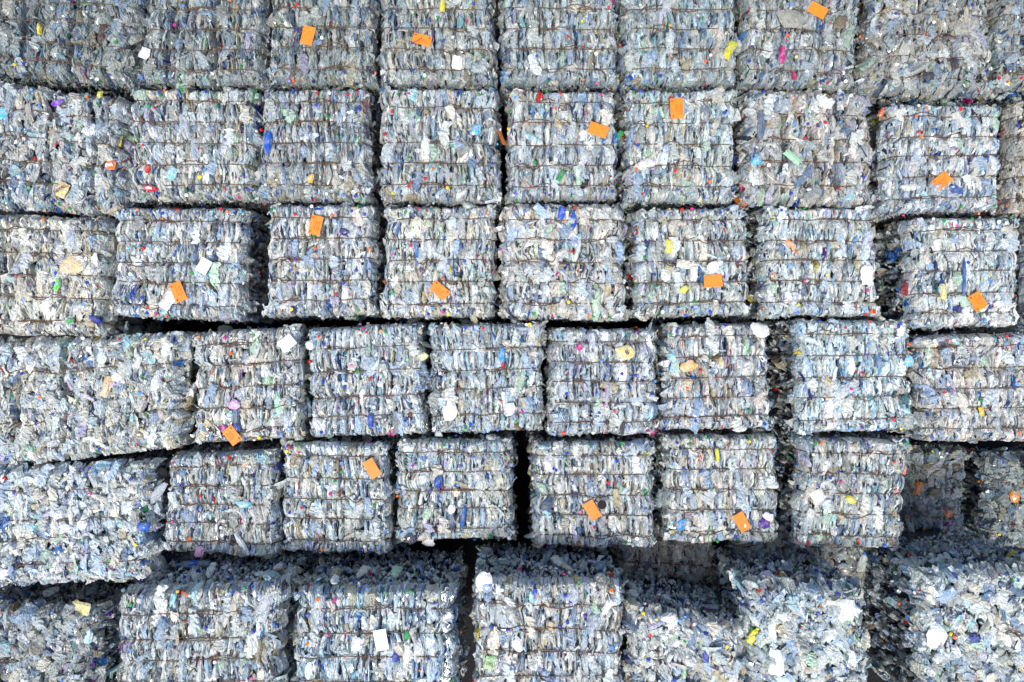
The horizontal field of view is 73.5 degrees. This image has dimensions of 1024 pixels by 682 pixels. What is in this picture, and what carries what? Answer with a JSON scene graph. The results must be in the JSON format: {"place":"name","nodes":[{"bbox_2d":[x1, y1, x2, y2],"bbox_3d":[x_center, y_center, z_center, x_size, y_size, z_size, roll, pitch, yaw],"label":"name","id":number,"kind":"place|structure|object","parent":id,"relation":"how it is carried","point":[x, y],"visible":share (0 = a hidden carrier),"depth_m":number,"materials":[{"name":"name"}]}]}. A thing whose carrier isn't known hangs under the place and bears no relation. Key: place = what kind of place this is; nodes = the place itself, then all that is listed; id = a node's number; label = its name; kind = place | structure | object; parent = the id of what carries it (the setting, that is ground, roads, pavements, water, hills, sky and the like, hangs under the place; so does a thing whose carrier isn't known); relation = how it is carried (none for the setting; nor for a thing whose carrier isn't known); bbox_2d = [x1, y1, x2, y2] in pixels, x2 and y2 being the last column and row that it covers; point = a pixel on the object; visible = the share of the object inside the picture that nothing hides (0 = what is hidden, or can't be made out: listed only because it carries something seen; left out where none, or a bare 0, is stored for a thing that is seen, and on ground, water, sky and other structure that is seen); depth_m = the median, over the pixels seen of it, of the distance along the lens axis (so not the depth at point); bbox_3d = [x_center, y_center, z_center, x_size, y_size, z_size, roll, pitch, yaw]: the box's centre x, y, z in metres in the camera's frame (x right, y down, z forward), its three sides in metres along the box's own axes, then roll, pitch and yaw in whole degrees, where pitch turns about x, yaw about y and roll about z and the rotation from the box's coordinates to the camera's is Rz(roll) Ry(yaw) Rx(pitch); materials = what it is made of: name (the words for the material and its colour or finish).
{"place":"outdoors","nodes":[
{"label":"outdoors","id":0,"kind":"place"},
{"bbox_2d":[0,0,1023,681],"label":"ground","id":1,"kind":"structure","parent":0,"point":[520,492],"depth_m":8.00,"materials":[{"name":"concrete"}]},
{"bbox_2d":[0,578,150,681],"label":"plastic bale","id":2,"kind":"object","parent":1,"relation":"on","point":[62,632],"visible":0.84,"depth_m":6.65,"materials":[{"name":"plastic"}]},
{"bbox_2d":[0,0,152,102],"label":"plastic bale","id":3,"kind":"object","parent":1,"relation":"on","point":[90,47],"visible":0.78,"depth_m":6.52,"materials":[{"name":"plastic"}]},
{"bbox_2d":[0,81,160,219],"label":"plastic bale","id":4,"kind":"object","parent":1,"relation":"on","point":[62,155],"visible":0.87,"depth_m":6.49,"materials":[{"name":"plastic"}]},
{"bbox_2d":[0,212,172,337],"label":"plastic bale","id":5,"kind":"object","parent":1,"relation":"on","point":[57,277],"visible":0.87,"depth_m":6.49,"materials":[{"name":"plastic"}]},
{"bbox_2d":[0,331,199,464],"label":"plastic bale","id":6,"kind":"object","parent":1,"relation":"on","point":[63,398],"visible":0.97,"depth_m":6.48,"materials":[{"name":"plastic"}]},
{"bbox_2d":[0,444,203,586],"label":"plastic bale","id":7,"kind":"object","parent":1,"relation":"on","point":[94,519],"visible":0.92,"depth_m":6.46,"materials":[{"name":"plastic"}]},
{"bbox_2d":[112,206,279,324],"bbox_3d":[-3.155,-0.747,7.216,1.392,1.564,1.173,0,90,0],"label":"plastic bale","id":8,"kind":"object","parent":1,"relation":"on","point":[160,250],"visible":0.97,"depth_m":6.50,"materials":[{"name":"plastic"}]},
{"bbox_2d":[169,280,186,302],"bbox_3d":[-3.133,-0.462,6.437,0.111,0.010,0.186,-23,90,0],"label":"orange tag","id":9,"kind":"object","parent":8,"relation":"on","point":[178,292],"visible":1,"depth_m":6.44,"materials":[{"name":"orange paper"}]},
{"bbox_2d":[195,257,211,274],"bbox_3d":[-2.895,-0.703,6.446,0.107,0.006,0.140,30,90,0],"label":"white sheet","id":10,"kind":"object","parent":8,"relation":"on","point":[203,266],"visible":1,"depth_m":6.45,"materials":[{"name":"white paper"}]},
{"bbox_2d":[129,86,272,218],"bbox_3d":[-3.054,-1.903,7.217,1.377,1.562,1.199,0,90,0],"label":"plastic bale","id":11,"kind":"object","parent":1,"relation":"on","point":[196,149],"visible":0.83,"depth_m":6.50,"materials":[{"name":"plastic"}]},
{"bbox_2d":[137,0,274,111],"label":"plastic bale","id":12,"kind":"object","parent":1,"relation":"on","point":[210,45],"visible":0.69,"depth_m":6.50,"materials":[{"name":"plastic"}]},
{"bbox_2d":[110,550,331,681],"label":"plastic bale","id":13,"kind":"object","parent":1,"relation":"on","point":[224,617],"visible":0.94,"depth_m":5.92,"materials":[{"name":"plastic"}]},
{"bbox_2d":[176,560,211,568],"bbox_3d":[-3.067,2.155,6.620,0.333,0.055,0.086,-2,90,0],"label":"loose bottle","id":14,"kind":"object","parent":13,"relation":"in","point":[189,564],"visible":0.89,"depth_m":6.60,"materials":[{"name":"plastic"}]},
{"bbox_2d":[160,438,310,558],"bbox_3d":[-2.775,1.552,7.218,1.252,1.560,1.116,0,90,0],"label":"plastic bale","id":15,"kind":"object","parent":1,"relation":"on","point":[224,496],"visible":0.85,"depth_m":6.50,"materials":[{"name":"plastic"}]},
{"bbox_2d":[190,324,319,443],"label":"plastic bale","id":16,"kind":"object","parent":1,"relation":"on","point":[250,383],"visible":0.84,"depth_m":6.50,"materials":[{"name":"plastic"}]},
{"bbox_2d":[222,425,241,445],"bbox_3d":[-2.623,0.885,6.428,0.111,0.008,0.169,-38,90,0],"label":"orange tag","id":17,"kind":"object","parent":16,"relation":"on","point":[232,435],"visible":1,"depth_m":6.43,"materials":[{"name":"orange paper"}]},
{"bbox_2d":[277,334,296,352],"bbox_3d":[-2.119,0.021,6.461,0.149,0.006,0.115,-40,90,0],"label":"white sheet","id":18,"kind":"object","parent":16,"relation":"on","point":[286,343],"visible":1,"depth_m":6.46,"materials":[{"name":"white paper"}]},
{"bbox_2d":[254,87,386,218],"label":"plastic bale","id":19,"kind":"object","parent":1,"relation":"on","point":[323,147],"visible":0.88,"depth_m":6.50,"materials":[{"name":"plastic"}]},
{"bbox_2d":[266,0,382,112],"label":"plastic bale","id":20,"kind":"object","parent":1,"relation":"on","point":[342,52],"visible":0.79,"depth_m":6.50,"materials":[{"name":"plastic"}]},
{"bbox_2d":[300,25,315,45],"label":"orange tag","id":21,"kind":"object","parent":20,"relation":"on","point":[308,33],"visible":1,"depth_m":6.45,"materials":[{"name":"orange paper"}]},
{"bbox_2d":[262,201,388,322],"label":"plastic bale","id":22,"kind":"object","parent":1,"relation":"on","point":[335,269],"visible":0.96,"depth_m":6.50,"materials":[{"name":"plastic"}]},
{"bbox_2d":[308,214,323,235],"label":"orange tag","id":23,"kind":"object","parent":22,"relation":"on","point":[316,221],"visible":1,"depth_m":6.44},
{"bbox_2d":[274,433,406,554],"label":"plastic bale","id":24,"kind":"object","parent":1,"relation":"on","point":[337,498],"visible":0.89,"depth_m":6.50,"materials":[{"name":"plastic"}]},
{"bbox_2d":[362,458,380,478],"bbox_3d":[-1.314,1.196,6.433,0.107,0.005,0.177,-31,90,0],"label":"orange tag","id":25,"kind":"object","parent":24,"relation":"on","point":[371,468],"visible":1,"depth_m":6.43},
{"bbox_2d":[305,321,433,441],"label":"plastic bale","id":26,"kind":"object","parent":1,"relation":"on","point":[373,379],"visible":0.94,"depth_m":6.50,"materials":[{"name":"plastic"}]},
{"bbox_2d":[291,538,469,681],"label":"plastic bale","id":27,"kind":"object","parent":1,"relation":"on","point":[411,600],"visible":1,"depth_m":5.93,"materials":[{"name":"plastic"}]},
{"bbox_2d":[373,629,388,650],"bbox_3d":[-1.119,2.553,5.858,0.109,0.006,0.176,-11,90,0],"label":"white sheet","id":28,"kind":"object","parent":27,"relation":"on","point":[381,640],"visible":1,"depth_m":5.86,"materials":[{"name":"white paper"}]},
{"bbox_2d":[374,0,502,113],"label":"plastic bale","id":29,"kind":"object","parent":1,"relation":"on","point":[461,53],"visible":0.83,"depth_m":6.50,"materials":[{"name":"plastic"}]},
{"bbox_2d":[412,32,431,46],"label":"orange tag","id":30,"kind":"object","parent":29,"relation":"on","point":[424,40],"visible":1,"depth_m":6.45,"materials":[{"name":"orange paper"}]},
{"bbox_2d":[377,86,504,217],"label":"plastic bale","id":31,"kind":"object","parent":1,"relation":"on","point":[428,157],"visible":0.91,"depth_m":6.50,"materials":[{"name":"plastic"}]},
{"bbox_2d":[453,98,493,196],"bbox_3d":[-0.391,-1.801,6.447,0.096,0.042,1.020,-23,90,0],"label":"loose wire","id":32,"kind":"object","parent":31,"relation":"on","point":[471,148],"visible":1,"depth_m":6.44,"materials":[{"name":"metal"}]},
{"bbox_2d":[496,127,506,145],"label":"orange tag","id":33,"kind":"object","parent":31,"relation":"hanging from","point":[502,138],"visible":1,"depth_m":6.57,"materials":[{"name":"orange paper"}]},
{"bbox_2d":[380,202,501,324],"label":"plastic bale","id":34,"kind":"object","parent":1,"relation":"on","point":[453,250],"visible":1,"depth_m":6.50,"materials":[{"name":"plastic"}]},
{"bbox_2d":[429,280,449,300],"bbox_3d":[-0.679,-0.475,6.447,0.177,0.009,0.107,40,90,0],"label":"orange tag","id":35,"kind":"object","parent":34,"relation":"on","point":[439,290],"visible":1,"depth_m":6.45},
{"bbox_2d":[393,427,518,545],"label":"plastic bale","id":36,"kind":"object","parent":1,"relation":"on","point":[450,485],"visible":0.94,"depth_m":6.50,"materials":[{"name":"plastic"}]},
{"bbox_2d":[427,318,547,435],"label":"plastic bale","id":37,"kind":"object","parent":1,"relation":"on","point":[487,377],"visible":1,"depth_m":6.49,"materials":[{"name":"plastic"}]},
{"bbox_2d":[469,525,628,681],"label":"plastic bale","id":38,"kind":"object","parent":1,"relation":"on","point":[552,613],"visible":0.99,"depth_m":5.88,"materials":[{"name":"plastic"}]},
{"bbox_2d":[496,0,619,120],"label":"plastic bale","id":39,"kind":"object","parent":1,"relation":"on","point":[558,46],"visible":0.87,"depth_m":6.50,"materials":[{"name":"plastic"}]},
{"bbox_2d":[503,88,623,208],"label":"plastic bale","id":40,"kind":"object","parent":1,"relation":"on","point":[557,153],"visible":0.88,"depth_m":6.50,"materials":[{"name":"plastic"}]},
{"bbox_2d":[587,121,608,137],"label":"orange tag","id":41,"kind":"object","parent":40,"relation":"on","point":[597,129],"visible":1,"depth_m":6.46,"materials":[{"name":"orange paper"}]},
{"bbox_2d":[497,203,630,324],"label":"plastic bale","id":42,"kind":"object","parent":1,"relation":"on","point":[562,263],"visible":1,"depth_m":6.49,"materials":[{"name":"plastic"}]},
{"bbox_2d":[524,429,656,549],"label":"plastic bale","id":43,"kind":"object","parent":1,"relation":"on","point":[570,476],"visible":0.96,"depth_m":6.50,"materials":[{"name":"plastic"}]},
{"bbox_2d":[583,500,601,520],"bbox_3d":[0.752,1.590,6.443,0.107,0.005,0.177,-31,90,0],"label":"orange tag","id":44,"kind":"object","parent":43,"relation":"on","point":[592,510],"visible":1,"depth_m":6.44,"materials":[{"name":"orange paper"}]},
{"bbox_2d":[598,500,606,508],"bbox_3d":[0.841,1.527,6.400,0.082,0.020,0.082,0,95,3],"label":"round lid","id":45,"kind":"object","parent":43,"relation":"on","point":[602,504],"visible":1,"depth_m":6.39,"materials":[{"name":"black plastic"}]},
{"bbox_2d":[542,322,658,438],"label":"plastic bale","id":46,"kind":"object","parent":1,"relation":"on","point":[599,379],"visible":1,"depth_m":6.50,"materials":[{"name":"plastic"}]},
{"bbox_2d":[606,510,713,582],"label":"plastic bale","id":47,"kind":"object","parent":1,"relation":"on","point":[687,561],"visible":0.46,"depth_m":6.99,"materials":[{"name":"plastic"}]},
{"bbox_2d":[612,0,737,118],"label":"plastic bale","id":48,"kind":"object","parent":1,"relation":"on","point":[677,46],"visible":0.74,"depth_m":6.50,"materials":[{"name":"plastic"}]},
{"bbox_2d":[609,86,743,217],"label":"plastic bale","id":49,"kind":"object","parent":1,"relation":"on","point":[687,161],"visible":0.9,"depth_m":6.50,"materials":[{"name":"plastic"}]},
{"bbox_2d":[670,98,683,118],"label":"orange tag","id":50,"kind":"object","parent":49,"relation":"on","point":[676,108],"visible":1,"depth_m":6.44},
{"bbox_2d":[613,564,745,681],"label":"plastic bale","id":51,"kind":"object","parent":1,"relation":"on","point":[677,630],"visible":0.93,"depth_m":5.91,"materials":[{"name":"plastic"}]},
{"bbox_2d":[622,204,751,324],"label":"plastic bale","id":52,"kind":"object","parent":1,"relation":"on","point":[674,256],"visible":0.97,"depth_m":6.50,"materials":[{"name":"plastic"}]},
{"bbox_2d":[704,274,722,287],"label":"orange tag","id":53,"kind":"object","parent":52,"relation":"on","point":[712,280],"visible":1,"depth_m":6.46,"materials":[{"name":"orange paper"}]},
{"bbox_2d":[646,317,773,434],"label":"plastic bale","id":54,"kind":"object","parent":1,"relation":"on","point":[710,374],"visible":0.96,"depth_m":6.50,"materials":[{"name":"plastic"}]},
{"bbox_2d":[644,427,778,544],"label":"plastic bale","id":55,"kind":"object","parent":1,"relation":"on","point":[708,484],"visible":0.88,"depth_m":6.50,"materials":[{"name":"plastic"}]},
{"bbox_2d":[733,511,750,532],"bbox_3d":[2.161,1.702,6.460,0.107,0.030,0.177,-30,90,0],"label":"orange tag","id":56,"kind":"object","parent":55,"relation":"on","point":[741,522],"visible":1,"depth_m":6.45,"materials":[{"name":"orange paper"}]},
{"bbox_2d":[695,541,871,681],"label":"plastic bale","id":57,"kind":"object","parent":1,"relation":"on","point":[805,617],"visible":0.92,"depth_m":5.90},
{"bbox_2d":[745,627,759,644],"bbox_3d":[2.075,2.534,5.901,0.077,0.049,0.155,33,90,0],"label":"yellow bottle","id":58,"kind":"object","parent":57,"relation":"on","point":[751,639],"visible":1,"depth_m":5.88,"materials":[{"name":"plastic"}]},
{"bbox_2d":[781,560,793,576],"bbox_3d":[2.562,2.115,6.400,0.080,0.055,0.204,-35,113,0],"label":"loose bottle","id":59,"kind":"object","parent":57,"relation":"on","point":[784,563],"visible":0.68,"depth_m":6.37,"materials":[{"name":"plastic"}]},
{"bbox_2d":[732,0,859,105],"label":"plastic bale","id":60,"kind":"object","parent":1,"relation":"on","point":[788,45],"visible":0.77,"depth_m":6.50,"materials":[{"name":"plastic"}]},
{"bbox_2d":[807,1,827,19],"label":"orange tag","id":61,"kind":"object","parent":60,"relation":"on","point":[817,9],"visible":1,"depth_m":6.47,"materials":[{"name":"orange paper"}]},
{"bbox_2d":[722,89,874,220],"bbox_3d":[2.806,-1.845,7.210,1.355,1.576,1.236,0,90,0],"label":"plastic bale","id":62,"kind":"object","parent":1,"relation":"on","point":[807,149],"visible":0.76,"depth_m":6.50,"materials":[{"name":"plastic"}]},
{"bbox_2d":[719,526,884,587],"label":"plastic bale","id":63,"kind":"object","parent":1,"relation":"on","point":[843,560],"visible":0.16,"depth_m":6.93,"materials":[{"name":"plastic"}]},
{"bbox_2d":[856,552,867,571],"bbox_3d":[3.242,2.046,6.349,0.089,0.058,0.220,-5,119,0],"label":"loose bottle","id":64,"kind":"object","parent":63,"relation":"on","point":[862,562],"visible":1,"depth_m":6.33,"materials":[{"name":"plastic"}]},
{"bbox_2d":[731,205,884,321],"bbox_3d":[2.916,-0.750,7.212,1.277,1.572,1.123,0,90,0],"label":"plastic bale","id":65,"kind":"object","parent":1,"relation":"on","point":[820,263],"visible":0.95,"depth_m":6.50,"materials":[{"name":"plastic"}]},
{"bbox_2d":[758,424,912,550],"bbox_3d":[3.232,1.459,7.210,1.186,1.575,1.184,0,90,0],"label":"plastic bale","id":66,"kind":"object","parent":1,"relation":"on","point":[840,488],"visible":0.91,"depth_m":6.50,"materials":[{"name":"plastic"}]},
{"bbox_2d":[762,316,918,435],"bbox_3d":[3.264,0.327,7.218,1.251,1.560,1.167,0,90,0],"label":"plastic bale","id":67,"kind":"object","parent":1,"relation":"on","point":[834,374],"visible":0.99,"depth_m":6.50,"materials":[{"name":"plastic"}]},
{"bbox_2d":[848,0,995,123],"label":"plastic bale","id":68,"kind":"object","parent":1,"relation":"on","point":[928,52],"visible":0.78,"depth_m":6.49,"materials":[{"name":"plastic"}]},
{"bbox_2d":[846,215,1019,332],"bbox_3d":[4.307,-0.659,7.221,1.158,1.555,1.159,0,90,0],"label":"plastic bale","id":69,"kind":"object","parent":1,"relation":"on","point":[932,275],"visible":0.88,"depth_m":6.50,"materials":[{"name":"plastic"}]},
{"bbox_2d":[968,291,987,311],"bbox_3d":[4.376,-0.372,6.445,0.124,0.010,0.165,-31,90,0],"label":"orange tag","id":70,"kind":"object","parent":69,"relation":"on","point":[977,301],"visible":1,"depth_m":6.45,"materials":[{"name":"orange paper"}]},
{"bbox_2d":[866,103,1001,228],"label":"plastic bale","id":71,"kind":"object","parent":1,"relation":"on","point":[917,149],"visible":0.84,"depth_m":6.50,"materials":[{"name":"plastic"}]},
{"bbox_2d":[932,171,951,190],"bbox_3d":[4.051,-1.510,6.467,0.165,0.009,0.116,-38,90,0],"label":"orange tag","id":72,"kind":"object","parent":71,"relation":"on","point":[944,178],"visible":1,"depth_m":6.47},
{"bbox_2d":[899,435,969,531],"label":"plastic bale","id":73,"kind":"object","parent":1,"relation":"on","point":[931,492],"visible":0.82,"depth_m":7.43,"materials":[{"name":"plastic"}]},
{"bbox_2d":[856,529,1023,681],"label":"plastic bale","id":74,"kind":"object","parent":1,"relation":"on","point":[942,606],"visible":0.96,"depth_m":5.99,"materials":[{"name":"plastic"}]},
{"bbox_2d":[887,330,1023,443],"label":"plastic bale","id":75,"kind":"object","parent":1,"relation":"on","point":[968,387],"visible":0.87,"depth_m":6.49,"materials":[{"name":"plastic"}]},
{"bbox_2d":[957,101,1023,219],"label":"plastic bale","id":76,"kind":"object","parent":1,"relation":"on","point":[1010,173],"visible":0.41,"depth_m":6.54,"materials":[{"name":"plastic"}]},
{"bbox_2d":[957,218,1023,331],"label":"plastic bale","id":77,"kind":"object","parent":1,"relation":"on","point":[1019,289],"visible":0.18,"depth_m":6.70,"materials":[{"name":"plastic"}]},
{"bbox_2d":[958,444,1023,547],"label":"plastic bale","id":78,"kind":"object","parent":1,"relation":"on","point":[992,502],"visible":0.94,"depth_m":7.38,"materials":[{"name":"plastic"}]},
{"bbox_2d":[965,0,1023,107],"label":"plastic bale","id":79,"kind":"object","parent":1,"relation":"on","point":[1005,35],"visible":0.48,"depth_m":6.52,"materials":[{"name":"plastic"}]}
]}

